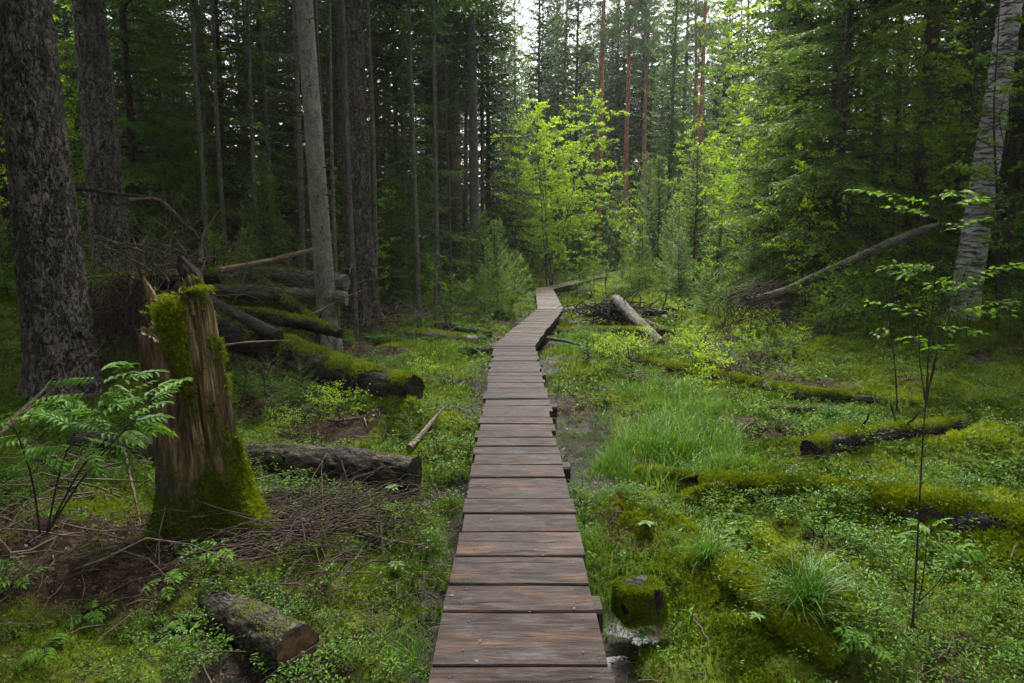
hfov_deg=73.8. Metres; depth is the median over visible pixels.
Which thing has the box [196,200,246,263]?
dead branch
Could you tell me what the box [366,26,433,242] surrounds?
spruce tree
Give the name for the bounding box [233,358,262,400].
spruce seedling
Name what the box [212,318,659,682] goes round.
water
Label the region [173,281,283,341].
leaning log
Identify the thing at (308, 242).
young spruce
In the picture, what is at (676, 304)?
leafy shrub
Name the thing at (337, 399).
leafy shrub
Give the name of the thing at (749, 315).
leafy shrub
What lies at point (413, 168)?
spruce tree
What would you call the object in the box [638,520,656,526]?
starflower
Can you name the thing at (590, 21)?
spruce tree
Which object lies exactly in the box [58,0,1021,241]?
sky
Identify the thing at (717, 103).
spruce tree
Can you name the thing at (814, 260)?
young spruce
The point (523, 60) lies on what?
birch tree
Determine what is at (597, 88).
spruce tree
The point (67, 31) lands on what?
spruce tree
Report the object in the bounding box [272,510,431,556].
dead stick
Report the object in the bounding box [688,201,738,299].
young spruce
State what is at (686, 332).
leafy shrub
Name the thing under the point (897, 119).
spruce tree
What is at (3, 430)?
dead stick
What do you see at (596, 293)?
leafy shrub
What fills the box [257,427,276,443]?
spruce seedling
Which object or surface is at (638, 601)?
wood block
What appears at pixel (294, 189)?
leafy sapling
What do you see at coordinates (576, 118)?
spruce tree
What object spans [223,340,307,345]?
dead stick
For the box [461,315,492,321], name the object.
fern
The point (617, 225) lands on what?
birch sapling
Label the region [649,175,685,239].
leafy sapling
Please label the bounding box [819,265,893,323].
leafy shrub
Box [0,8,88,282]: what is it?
spruce tree
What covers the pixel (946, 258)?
leafy shrub
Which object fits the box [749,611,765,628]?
starflower
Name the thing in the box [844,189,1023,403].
leafy shrub
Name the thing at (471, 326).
fern
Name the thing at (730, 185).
leafy sapling
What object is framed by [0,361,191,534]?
rowan shrub
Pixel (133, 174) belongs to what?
spruce tree
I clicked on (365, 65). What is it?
slim spruce
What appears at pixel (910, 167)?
leafy sapling
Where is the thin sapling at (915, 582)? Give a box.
[911,373,928,641]
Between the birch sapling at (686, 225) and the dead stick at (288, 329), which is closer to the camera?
the dead stick at (288, 329)
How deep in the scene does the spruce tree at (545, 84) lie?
69.63 m
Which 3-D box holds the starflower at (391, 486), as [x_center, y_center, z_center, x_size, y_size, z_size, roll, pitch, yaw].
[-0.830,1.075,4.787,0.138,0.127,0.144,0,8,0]
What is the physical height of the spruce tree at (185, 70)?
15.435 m
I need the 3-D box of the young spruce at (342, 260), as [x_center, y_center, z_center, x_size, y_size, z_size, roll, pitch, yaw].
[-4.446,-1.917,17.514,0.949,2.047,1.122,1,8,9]
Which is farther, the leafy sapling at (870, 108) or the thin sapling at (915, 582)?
the leafy sapling at (870, 108)
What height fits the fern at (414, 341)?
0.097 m
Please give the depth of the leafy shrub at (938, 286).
10.86 m
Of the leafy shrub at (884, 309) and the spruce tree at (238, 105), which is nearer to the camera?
the leafy shrub at (884, 309)
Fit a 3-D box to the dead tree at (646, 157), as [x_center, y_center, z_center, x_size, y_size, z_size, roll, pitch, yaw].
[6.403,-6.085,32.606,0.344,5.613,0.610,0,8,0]
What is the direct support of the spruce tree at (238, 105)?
on the ground at (106, 576)
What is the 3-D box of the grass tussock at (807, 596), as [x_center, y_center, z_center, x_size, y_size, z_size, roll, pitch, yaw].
[1.239,1.077,2.936,0.662,0.460,0.755,2,8,14]
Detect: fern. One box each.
[270,380,299,387]
[359,332,398,340]
[397,322,416,326]
[406,339,427,342]
[454,324,486,329]
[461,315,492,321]
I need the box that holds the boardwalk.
[429,270,620,682]
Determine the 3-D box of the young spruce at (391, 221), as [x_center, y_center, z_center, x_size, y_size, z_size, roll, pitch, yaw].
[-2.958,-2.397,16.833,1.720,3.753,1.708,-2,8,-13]
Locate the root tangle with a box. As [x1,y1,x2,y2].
[84,264,222,380]
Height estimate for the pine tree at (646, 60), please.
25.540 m
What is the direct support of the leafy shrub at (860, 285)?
on the ground at (106, 576)
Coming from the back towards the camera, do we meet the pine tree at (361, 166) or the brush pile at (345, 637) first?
the pine tree at (361, 166)
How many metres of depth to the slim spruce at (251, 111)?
13.99 m
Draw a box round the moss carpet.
[0,264,1023,682]
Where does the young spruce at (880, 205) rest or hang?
on the ground at (106, 576)
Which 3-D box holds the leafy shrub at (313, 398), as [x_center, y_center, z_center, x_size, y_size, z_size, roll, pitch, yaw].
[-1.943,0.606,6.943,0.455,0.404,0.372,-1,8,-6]
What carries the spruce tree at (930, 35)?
on the ground at (106, 576)
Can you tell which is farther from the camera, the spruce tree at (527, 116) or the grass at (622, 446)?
the spruce tree at (527, 116)
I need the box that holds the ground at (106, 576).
[0,242,1023,682]
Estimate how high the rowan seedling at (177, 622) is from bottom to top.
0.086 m
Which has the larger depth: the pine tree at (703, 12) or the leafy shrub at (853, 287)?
the pine tree at (703, 12)
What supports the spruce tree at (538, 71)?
on the ground at (106, 576)
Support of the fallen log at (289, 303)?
on the ground at (106, 576)
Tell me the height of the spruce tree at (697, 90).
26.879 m
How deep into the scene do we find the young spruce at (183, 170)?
13.93 m
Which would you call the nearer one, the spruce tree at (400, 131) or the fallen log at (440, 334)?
the fallen log at (440, 334)
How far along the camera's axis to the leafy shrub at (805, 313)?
12.18 m
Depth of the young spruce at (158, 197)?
19.00 m
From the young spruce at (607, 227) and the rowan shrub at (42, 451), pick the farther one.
the young spruce at (607, 227)
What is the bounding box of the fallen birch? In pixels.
[747,212,941,304]
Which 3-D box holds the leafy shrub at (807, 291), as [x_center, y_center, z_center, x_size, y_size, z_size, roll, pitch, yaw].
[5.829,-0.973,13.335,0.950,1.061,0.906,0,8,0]
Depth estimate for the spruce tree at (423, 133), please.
53.80 m
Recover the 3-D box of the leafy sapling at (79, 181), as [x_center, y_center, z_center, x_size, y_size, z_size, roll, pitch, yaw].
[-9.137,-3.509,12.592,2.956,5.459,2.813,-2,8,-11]
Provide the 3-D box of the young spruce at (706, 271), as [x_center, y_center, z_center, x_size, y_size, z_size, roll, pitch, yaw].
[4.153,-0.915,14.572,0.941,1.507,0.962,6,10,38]
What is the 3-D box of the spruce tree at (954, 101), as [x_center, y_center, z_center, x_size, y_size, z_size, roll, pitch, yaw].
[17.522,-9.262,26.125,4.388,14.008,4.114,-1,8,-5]
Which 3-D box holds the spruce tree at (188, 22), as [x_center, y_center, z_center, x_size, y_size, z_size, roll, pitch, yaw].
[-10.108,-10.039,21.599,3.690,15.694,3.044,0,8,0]
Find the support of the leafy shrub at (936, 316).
on the ground at (106, 576)
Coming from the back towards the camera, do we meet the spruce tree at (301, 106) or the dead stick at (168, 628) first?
the spruce tree at (301, 106)
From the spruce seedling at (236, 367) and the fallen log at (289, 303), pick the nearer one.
the spruce seedling at (236, 367)
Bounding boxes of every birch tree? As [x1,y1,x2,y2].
[508,27,536,154]
[566,27,607,191]
[637,2,691,246]
[688,5,750,229]
[693,0,772,213]
[696,1,761,169]
[719,0,779,185]
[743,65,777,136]
[945,0,1023,320]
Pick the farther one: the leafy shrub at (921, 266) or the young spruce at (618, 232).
the young spruce at (618, 232)
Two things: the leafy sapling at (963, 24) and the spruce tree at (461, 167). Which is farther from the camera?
the spruce tree at (461, 167)
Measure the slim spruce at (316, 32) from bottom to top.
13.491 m
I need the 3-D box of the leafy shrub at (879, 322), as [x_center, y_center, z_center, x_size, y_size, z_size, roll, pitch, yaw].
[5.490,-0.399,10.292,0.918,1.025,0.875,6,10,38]
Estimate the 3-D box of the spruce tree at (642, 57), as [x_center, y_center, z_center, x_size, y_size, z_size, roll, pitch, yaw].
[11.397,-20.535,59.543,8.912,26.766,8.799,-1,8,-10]
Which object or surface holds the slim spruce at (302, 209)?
on the ground at (106, 576)
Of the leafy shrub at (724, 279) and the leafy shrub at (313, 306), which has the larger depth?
the leafy shrub at (724, 279)
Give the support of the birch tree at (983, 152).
on the ground at (106, 576)
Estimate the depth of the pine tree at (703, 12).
45.93 m
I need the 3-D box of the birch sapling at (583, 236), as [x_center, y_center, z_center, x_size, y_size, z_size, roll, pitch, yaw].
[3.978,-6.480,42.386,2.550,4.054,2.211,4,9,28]
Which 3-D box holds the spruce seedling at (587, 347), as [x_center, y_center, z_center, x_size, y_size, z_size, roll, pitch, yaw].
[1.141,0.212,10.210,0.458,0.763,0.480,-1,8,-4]
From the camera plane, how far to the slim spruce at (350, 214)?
12.54 m
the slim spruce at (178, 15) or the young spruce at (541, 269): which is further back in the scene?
the young spruce at (541, 269)
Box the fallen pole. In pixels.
[216,248,311,273]
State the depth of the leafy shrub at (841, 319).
10.01 m
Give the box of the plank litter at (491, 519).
[446,358,601,661]
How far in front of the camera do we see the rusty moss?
4.17 m
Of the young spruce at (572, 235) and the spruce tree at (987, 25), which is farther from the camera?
the young spruce at (572, 235)
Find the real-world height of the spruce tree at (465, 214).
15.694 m
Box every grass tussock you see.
[666,518,758,568]
[733,542,887,648]
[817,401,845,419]
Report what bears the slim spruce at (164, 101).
on the ground at (106, 576)
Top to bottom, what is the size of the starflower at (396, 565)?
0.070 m
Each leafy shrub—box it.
[263,406,302,438]
[271,307,298,333]
[297,382,342,415]
[302,288,340,334]
[315,380,377,427]
[396,268,445,309]
[399,251,477,323]
[405,264,429,296]
[405,351,438,379]
[462,267,512,317]
[484,280,522,320]
[487,257,544,319]
[488,261,537,300]
[504,260,532,285]
[505,259,531,281]
[510,250,547,279]
[561,247,601,295]
[575,252,614,297]
[575,256,630,303]
[581,333,616,357]
[586,332,635,368]
[588,283,608,299]
[598,332,619,347]
[608,327,660,364]
[610,252,647,292]
[625,251,660,288]
[626,266,651,284]
[660,297,689,317]
[665,325,734,364]
[673,232,758,309]
[673,325,703,350]
[682,364,732,394]
[689,341,736,382]
[703,266,750,325]
[725,324,772,351]
[730,304,774,329]
[745,309,781,333]
[777,322,814,355]
[787,267,832,313]
[788,254,892,335]
[791,300,828,325]
[807,270,877,339]
[812,239,927,332]
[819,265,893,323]
[825,266,871,313]
[840,266,886,300]
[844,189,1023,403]
[846,282,912,342]
[856,242,913,301]
[860,272,928,324]
[862,273,913,318]
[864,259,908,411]
[882,236,957,302]
[888,234,993,329]
[888,272,924,308]
[892,256,943,308]
[894,258,1019,344]
[914,262,953,311]
[915,230,955,303]
[915,246,991,310]
[926,270,1001,335]
[941,232,1021,275]
[952,222,1023,317]
[982,270,1023,342]
[983,264,1023,316]
[999,270,1023,323]
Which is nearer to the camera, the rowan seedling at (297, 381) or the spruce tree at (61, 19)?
the rowan seedling at (297, 381)
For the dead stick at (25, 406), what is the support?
on the ground at (106, 576)
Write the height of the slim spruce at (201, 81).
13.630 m
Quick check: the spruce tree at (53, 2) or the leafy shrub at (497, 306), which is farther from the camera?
the spruce tree at (53, 2)
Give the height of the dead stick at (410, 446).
0.167 m
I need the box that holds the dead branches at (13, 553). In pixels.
[0,440,312,595]
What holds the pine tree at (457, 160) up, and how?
on the ground at (106, 576)
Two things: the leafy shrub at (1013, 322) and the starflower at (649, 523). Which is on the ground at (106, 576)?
the leafy shrub at (1013, 322)
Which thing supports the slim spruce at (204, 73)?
on the ground at (106, 576)
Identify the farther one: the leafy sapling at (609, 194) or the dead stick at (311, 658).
the leafy sapling at (609, 194)
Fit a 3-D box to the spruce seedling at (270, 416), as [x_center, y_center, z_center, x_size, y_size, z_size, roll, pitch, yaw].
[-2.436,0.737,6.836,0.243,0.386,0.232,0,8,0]
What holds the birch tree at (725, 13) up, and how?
on the ground at (106, 576)
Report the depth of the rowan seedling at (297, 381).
7.47 m
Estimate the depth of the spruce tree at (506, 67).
54.75 m
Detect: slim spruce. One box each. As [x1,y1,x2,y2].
[107,0,152,214]
[110,5,205,267]
[112,3,154,165]
[113,0,173,255]
[128,4,216,232]
[135,0,267,268]
[143,0,260,291]
[154,0,274,281]
[155,0,235,198]
[165,0,240,216]
[192,0,304,260]
[208,0,264,260]
[210,6,281,251]
[218,0,318,281]
[233,0,353,307]
[256,0,333,267]
[262,19,340,246]
[272,0,370,258]
[273,0,386,337]
[295,0,398,335]
[314,0,439,310]
[317,6,379,263]
[320,0,402,301]
[321,35,343,262]
[365,13,415,295]
[396,0,468,321]
[401,0,464,318]
[427,41,475,307]
[734,0,834,287]
[795,0,888,299]
[798,0,906,292]
[843,8,923,291]
[877,1,993,278]
[910,0,997,270]
[923,2,994,260]
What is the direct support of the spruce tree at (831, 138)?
on the ground at (106, 576)
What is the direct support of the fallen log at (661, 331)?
on the ground at (106, 576)
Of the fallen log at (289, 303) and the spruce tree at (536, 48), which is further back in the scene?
the spruce tree at (536, 48)
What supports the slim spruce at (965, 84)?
on the ground at (106, 576)
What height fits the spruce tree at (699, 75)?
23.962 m
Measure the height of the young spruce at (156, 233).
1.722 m
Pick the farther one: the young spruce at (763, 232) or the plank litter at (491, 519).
the young spruce at (763, 232)
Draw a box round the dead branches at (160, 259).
[81,176,260,298]
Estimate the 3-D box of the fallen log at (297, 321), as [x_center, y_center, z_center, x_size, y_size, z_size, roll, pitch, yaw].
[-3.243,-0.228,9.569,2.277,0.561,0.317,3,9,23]
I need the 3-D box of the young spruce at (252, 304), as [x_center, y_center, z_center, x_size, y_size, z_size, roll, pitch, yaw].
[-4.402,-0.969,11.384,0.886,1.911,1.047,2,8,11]
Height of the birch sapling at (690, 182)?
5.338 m
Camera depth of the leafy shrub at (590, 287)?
22.14 m
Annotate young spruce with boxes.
[0,216,15,297]
[83,242,90,276]
[132,214,177,291]
[133,235,160,270]
[143,88,237,271]
[147,154,182,269]
[166,150,230,294]
[197,232,241,306]
[210,158,246,259]
[224,226,274,326]
[230,151,299,313]
[289,191,333,288]
[331,199,340,272]
[331,228,343,290]
[377,167,423,309]
[395,179,448,300]
[459,211,508,305]
[475,219,527,317]
[502,146,564,275]
[505,182,547,281]
[505,251,537,301]
[555,183,592,268]
[561,195,599,278]
[581,157,617,259]
[602,192,630,270]
[606,161,637,253]
[620,160,671,271]
[622,220,655,286]
[630,155,681,278]
[648,198,692,290]
[659,144,722,290]
[662,231,699,306]
[670,168,692,252]
[685,264,722,317]
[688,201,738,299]
[692,153,733,262]
[700,130,748,257]
[712,158,760,281]
[725,238,777,307]
[727,127,804,292]
[802,195,825,290]
[856,165,900,282]
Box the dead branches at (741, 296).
[682,253,816,341]
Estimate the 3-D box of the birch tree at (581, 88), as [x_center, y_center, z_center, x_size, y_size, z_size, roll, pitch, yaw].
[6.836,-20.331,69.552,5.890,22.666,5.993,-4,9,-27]
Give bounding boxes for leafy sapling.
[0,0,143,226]
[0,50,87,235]
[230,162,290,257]
[273,135,331,266]
[280,138,341,251]
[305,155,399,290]
[444,217,470,290]
[468,110,568,250]
[583,147,640,255]
[619,153,674,247]
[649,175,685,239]
[656,115,731,261]
[675,133,733,239]
[696,37,820,280]
[697,108,800,289]
[721,113,769,188]
[722,38,864,284]
[722,83,848,304]
[743,0,979,296]
[750,0,960,285]
[754,129,872,324]
[793,0,988,296]
[819,4,988,282]
[843,181,884,286]
[846,63,1001,313]
[870,0,1022,302]
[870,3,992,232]
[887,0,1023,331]
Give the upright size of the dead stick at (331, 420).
0.569 m
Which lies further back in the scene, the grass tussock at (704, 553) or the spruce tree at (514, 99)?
the spruce tree at (514, 99)
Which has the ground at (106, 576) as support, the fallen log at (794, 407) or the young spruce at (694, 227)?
the young spruce at (694, 227)
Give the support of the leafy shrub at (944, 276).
on the ground at (106, 576)
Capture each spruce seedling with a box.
[231,361,244,383]
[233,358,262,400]
[248,352,301,407]
[257,398,277,419]
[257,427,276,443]
[262,363,283,377]
[282,361,316,398]
[291,380,310,402]
[297,310,316,341]
[395,412,418,442]
[573,331,600,364]
[613,344,650,378]
[690,327,714,355]
[724,343,734,356]
[748,351,764,370]
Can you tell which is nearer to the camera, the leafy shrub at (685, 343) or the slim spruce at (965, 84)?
the leafy shrub at (685, 343)
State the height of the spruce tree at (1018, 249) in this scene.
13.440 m
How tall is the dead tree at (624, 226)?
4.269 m
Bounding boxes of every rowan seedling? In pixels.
[0,564,48,590]
[19,633,68,664]
[20,503,76,520]
[60,600,115,628]
[140,569,189,601]
[147,611,201,632]
[194,540,235,567]
[275,378,321,392]
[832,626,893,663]
[894,518,985,614]
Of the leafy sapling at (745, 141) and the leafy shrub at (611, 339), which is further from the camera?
the leafy sapling at (745, 141)
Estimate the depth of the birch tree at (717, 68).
65.43 m
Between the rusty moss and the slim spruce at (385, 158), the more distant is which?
the slim spruce at (385, 158)
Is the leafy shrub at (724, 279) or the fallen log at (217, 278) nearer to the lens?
the fallen log at (217, 278)
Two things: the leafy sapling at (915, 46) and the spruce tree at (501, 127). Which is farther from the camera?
the spruce tree at (501, 127)
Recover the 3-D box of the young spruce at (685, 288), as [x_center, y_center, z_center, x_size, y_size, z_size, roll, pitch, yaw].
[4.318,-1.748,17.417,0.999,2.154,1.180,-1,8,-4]
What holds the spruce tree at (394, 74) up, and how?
on the ground at (106, 576)
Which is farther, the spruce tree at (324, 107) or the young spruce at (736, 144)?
the young spruce at (736, 144)
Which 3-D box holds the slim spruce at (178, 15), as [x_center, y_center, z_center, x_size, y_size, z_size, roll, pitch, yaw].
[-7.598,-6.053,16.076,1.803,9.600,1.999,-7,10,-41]
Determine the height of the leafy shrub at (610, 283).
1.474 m
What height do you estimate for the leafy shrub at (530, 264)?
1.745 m
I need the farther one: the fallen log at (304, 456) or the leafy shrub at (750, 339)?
the leafy shrub at (750, 339)
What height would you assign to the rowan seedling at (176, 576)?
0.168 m
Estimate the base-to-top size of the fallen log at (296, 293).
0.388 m
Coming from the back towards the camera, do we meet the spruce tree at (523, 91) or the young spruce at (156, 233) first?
the spruce tree at (523, 91)
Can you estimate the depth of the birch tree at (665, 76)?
71.31 m
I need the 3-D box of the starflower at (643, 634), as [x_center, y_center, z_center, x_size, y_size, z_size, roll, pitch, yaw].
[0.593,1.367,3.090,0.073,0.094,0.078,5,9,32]
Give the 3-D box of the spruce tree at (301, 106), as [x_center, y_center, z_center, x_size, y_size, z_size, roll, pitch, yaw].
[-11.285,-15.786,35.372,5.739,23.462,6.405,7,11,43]
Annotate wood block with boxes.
[609,573,669,629]
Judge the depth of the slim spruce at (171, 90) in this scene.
15.29 m
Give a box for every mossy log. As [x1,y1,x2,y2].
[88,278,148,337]
[215,310,425,400]
[597,493,885,682]
[623,460,1023,611]
[773,403,971,458]
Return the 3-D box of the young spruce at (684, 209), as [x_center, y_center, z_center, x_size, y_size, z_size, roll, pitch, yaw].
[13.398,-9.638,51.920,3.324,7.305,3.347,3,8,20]
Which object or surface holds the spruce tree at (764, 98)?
on the ground at (106, 576)
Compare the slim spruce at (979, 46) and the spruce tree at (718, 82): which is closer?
the slim spruce at (979, 46)
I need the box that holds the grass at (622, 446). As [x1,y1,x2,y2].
[0,280,1023,682]
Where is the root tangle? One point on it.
(115, 317)
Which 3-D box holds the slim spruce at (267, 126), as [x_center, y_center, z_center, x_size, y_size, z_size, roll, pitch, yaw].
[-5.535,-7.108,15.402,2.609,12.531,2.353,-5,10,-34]
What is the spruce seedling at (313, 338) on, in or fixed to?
on the ground at (106, 576)
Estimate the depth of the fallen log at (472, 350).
11.26 m
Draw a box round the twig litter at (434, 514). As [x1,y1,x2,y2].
[0,346,1023,682]
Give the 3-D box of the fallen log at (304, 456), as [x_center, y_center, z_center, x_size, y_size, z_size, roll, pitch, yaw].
[-2.191,0.989,5.369,3.057,0.459,0.414,2,8,15]
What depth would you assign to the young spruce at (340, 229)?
23.84 m
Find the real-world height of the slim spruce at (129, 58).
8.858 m
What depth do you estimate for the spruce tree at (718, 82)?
62.08 m
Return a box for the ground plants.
[0,255,1023,682]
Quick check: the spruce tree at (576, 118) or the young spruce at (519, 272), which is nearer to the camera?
the young spruce at (519, 272)
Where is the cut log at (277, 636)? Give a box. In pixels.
[197,590,318,670]
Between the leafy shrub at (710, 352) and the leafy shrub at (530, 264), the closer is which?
the leafy shrub at (710, 352)
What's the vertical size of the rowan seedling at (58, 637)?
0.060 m
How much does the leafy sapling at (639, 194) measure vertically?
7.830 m
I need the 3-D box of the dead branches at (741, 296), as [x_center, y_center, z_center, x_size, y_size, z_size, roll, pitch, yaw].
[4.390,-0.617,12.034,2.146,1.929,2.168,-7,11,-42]
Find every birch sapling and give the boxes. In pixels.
[491,89,634,286]
[491,161,554,288]
[522,136,604,279]
[562,209,595,264]
[575,174,649,291]
[665,143,739,266]
[677,186,703,254]
[709,151,765,275]
[711,153,759,243]
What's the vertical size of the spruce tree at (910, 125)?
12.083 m
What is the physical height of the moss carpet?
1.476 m
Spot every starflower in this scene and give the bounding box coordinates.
[385,484,402,496]
[388,561,404,569]
[635,629,651,651]
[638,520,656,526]
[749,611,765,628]
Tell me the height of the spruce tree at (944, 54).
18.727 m
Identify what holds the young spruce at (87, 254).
on the ground at (106, 576)
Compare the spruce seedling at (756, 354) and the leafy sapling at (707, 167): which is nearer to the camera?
the spruce seedling at (756, 354)
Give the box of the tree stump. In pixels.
[134,253,287,554]
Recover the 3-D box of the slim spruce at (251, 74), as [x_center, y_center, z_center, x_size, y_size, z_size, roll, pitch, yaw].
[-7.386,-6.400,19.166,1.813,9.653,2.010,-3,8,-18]
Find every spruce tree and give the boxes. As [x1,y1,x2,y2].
[0,0,105,406]
[0,0,247,272]
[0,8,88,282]
[0,56,58,210]
[4,0,127,261]
[51,0,87,226]
[56,1,149,225]
[67,2,161,256]
[72,0,137,292]
[82,0,247,262]
[108,1,196,196]
[110,4,194,196]
[118,0,332,265]
[150,0,256,235]
[151,1,247,254]
[187,14,236,224]
[190,0,342,256]
[212,0,284,256]
[221,1,271,231]
[226,0,325,264]
[234,5,304,248]
[245,0,341,268]
[246,0,390,241]
[251,8,337,177]
[253,0,371,353]
[286,0,382,270]
[287,0,340,259]
[306,0,479,304]
[313,0,428,299]
[318,3,433,270]
[361,0,488,327]
[365,0,453,298]
[365,30,438,237]
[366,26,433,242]
[379,0,486,296]
[386,2,467,290]
[395,0,486,296]
[408,13,478,237]
[410,37,510,286]
[415,65,461,241]
[416,0,564,301]
[419,7,509,258]
[441,3,513,285]
[442,2,527,283]
[445,0,546,287]
[478,0,512,265]
[480,22,524,269]
[484,0,528,262]
[490,0,543,279]
[497,0,592,270]
[517,56,537,182]
[518,0,552,155]
[518,72,544,183]
[526,1,590,259]
[526,13,573,254]
[530,1,581,257]
[535,0,620,263]
[561,44,592,187]
[569,0,620,243]
[581,0,597,181]
[581,0,659,254]
[582,5,615,197]
[585,4,636,250]
[588,1,649,253]
[603,0,687,253]
[621,3,680,235]
[622,0,674,209]
[633,0,702,265]
[635,56,678,245]
[648,1,691,244]
[648,1,719,245]
[654,0,692,177]
[673,46,716,244]
[673,50,694,164]
[674,46,713,186]
[685,0,750,224]
[687,0,752,220]
[702,0,898,304]
[708,0,771,176]
[712,0,862,284]
[716,0,974,310]
[721,0,828,162]
[735,0,844,262]
[739,0,877,275]
[782,0,904,297]
[811,1,861,263]
[812,4,923,276]
[818,0,963,292]
[821,0,993,288]
[853,0,970,301]
[853,17,913,264]
[858,0,1023,279]
[863,1,980,251]
[895,0,1023,292]
[899,3,989,263]
[904,6,958,261]
[918,0,1023,301]
[933,0,1023,311]
[958,34,1023,236]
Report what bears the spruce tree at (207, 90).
on the ground at (106, 576)
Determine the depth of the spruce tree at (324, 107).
25.30 m
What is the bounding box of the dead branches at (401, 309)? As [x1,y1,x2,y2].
[340,273,514,343]
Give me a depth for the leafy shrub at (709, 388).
7.67 m
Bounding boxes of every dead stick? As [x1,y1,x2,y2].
[0,347,99,436]
[0,373,56,429]
[75,185,190,230]
[123,449,141,527]
[146,609,205,640]
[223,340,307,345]
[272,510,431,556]
[277,618,371,682]
[278,285,374,336]
[302,393,393,426]
[406,405,445,450]
[546,336,584,345]
[562,307,577,315]
[810,293,853,330]
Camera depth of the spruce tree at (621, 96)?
63.14 m
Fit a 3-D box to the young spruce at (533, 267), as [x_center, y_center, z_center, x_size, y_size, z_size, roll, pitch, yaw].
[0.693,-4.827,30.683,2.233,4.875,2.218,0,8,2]
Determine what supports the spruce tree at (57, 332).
on the ground at (106, 576)
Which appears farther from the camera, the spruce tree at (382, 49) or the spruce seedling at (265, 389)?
the spruce tree at (382, 49)
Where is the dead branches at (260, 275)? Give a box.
[129,196,424,351]
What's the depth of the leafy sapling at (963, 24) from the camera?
14.00 m
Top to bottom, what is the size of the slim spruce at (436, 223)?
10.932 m
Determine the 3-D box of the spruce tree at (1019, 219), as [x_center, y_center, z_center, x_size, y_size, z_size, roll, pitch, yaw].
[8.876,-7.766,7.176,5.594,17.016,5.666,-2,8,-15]
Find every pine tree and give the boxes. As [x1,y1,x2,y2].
[329,0,412,330]
[374,0,521,293]
[542,0,592,259]
[568,0,636,264]
[596,0,665,260]
[622,0,680,253]
[658,0,739,254]
[664,0,728,239]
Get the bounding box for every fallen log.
[65,429,421,492]
[87,248,221,290]
[208,281,348,305]
[217,263,349,290]
[225,256,330,342]
[231,305,352,344]
[383,308,458,317]
[396,327,483,343]
[434,321,492,337]
[458,344,492,356]
[557,324,682,337]
[610,295,664,343]
[616,351,878,409]
[638,302,695,316]
[643,318,672,328]
[774,403,817,413]
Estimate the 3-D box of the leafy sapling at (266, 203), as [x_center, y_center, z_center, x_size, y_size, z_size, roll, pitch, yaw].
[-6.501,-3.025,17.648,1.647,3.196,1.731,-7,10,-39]
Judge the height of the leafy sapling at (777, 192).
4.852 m
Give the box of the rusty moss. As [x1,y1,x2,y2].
[599,491,660,554]
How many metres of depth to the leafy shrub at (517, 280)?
18.91 m
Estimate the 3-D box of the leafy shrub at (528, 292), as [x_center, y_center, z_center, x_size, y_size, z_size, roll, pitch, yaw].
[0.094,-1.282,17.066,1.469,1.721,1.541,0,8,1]
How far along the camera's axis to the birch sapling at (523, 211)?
26.74 m
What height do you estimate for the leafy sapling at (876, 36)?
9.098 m
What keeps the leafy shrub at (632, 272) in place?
on the ground at (106, 576)
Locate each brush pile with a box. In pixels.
[27,437,490,682]
[224,536,608,682]
[557,289,675,325]
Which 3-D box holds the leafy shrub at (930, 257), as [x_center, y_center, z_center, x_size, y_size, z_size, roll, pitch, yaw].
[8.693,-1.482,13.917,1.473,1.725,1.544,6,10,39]
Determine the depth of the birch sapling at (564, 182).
27.91 m
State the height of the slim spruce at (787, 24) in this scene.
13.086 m
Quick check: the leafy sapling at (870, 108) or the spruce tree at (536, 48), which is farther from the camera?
the spruce tree at (536, 48)
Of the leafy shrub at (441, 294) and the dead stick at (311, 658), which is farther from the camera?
the leafy shrub at (441, 294)
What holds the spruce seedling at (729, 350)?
on the ground at (106, 576)
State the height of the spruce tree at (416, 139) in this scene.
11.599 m
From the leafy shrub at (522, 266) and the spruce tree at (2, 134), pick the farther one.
the leafy shrub at (522, 266)
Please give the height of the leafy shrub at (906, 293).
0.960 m
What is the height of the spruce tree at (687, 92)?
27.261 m
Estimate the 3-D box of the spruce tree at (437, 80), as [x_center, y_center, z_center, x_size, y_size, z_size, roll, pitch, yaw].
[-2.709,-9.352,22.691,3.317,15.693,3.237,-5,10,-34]
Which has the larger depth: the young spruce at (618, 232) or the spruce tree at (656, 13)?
the spruce tree at (656, 13)
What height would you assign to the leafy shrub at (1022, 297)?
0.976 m
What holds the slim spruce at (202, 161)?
on the ground at (106, 576)
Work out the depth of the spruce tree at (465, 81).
21.79 m
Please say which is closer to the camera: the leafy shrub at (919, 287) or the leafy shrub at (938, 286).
the leafy shrub at (938, 286)
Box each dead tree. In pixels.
[621,179,626,277]
[643,153,648,257]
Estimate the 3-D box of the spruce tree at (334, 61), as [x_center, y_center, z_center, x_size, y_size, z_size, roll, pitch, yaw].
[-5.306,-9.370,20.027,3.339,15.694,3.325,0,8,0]

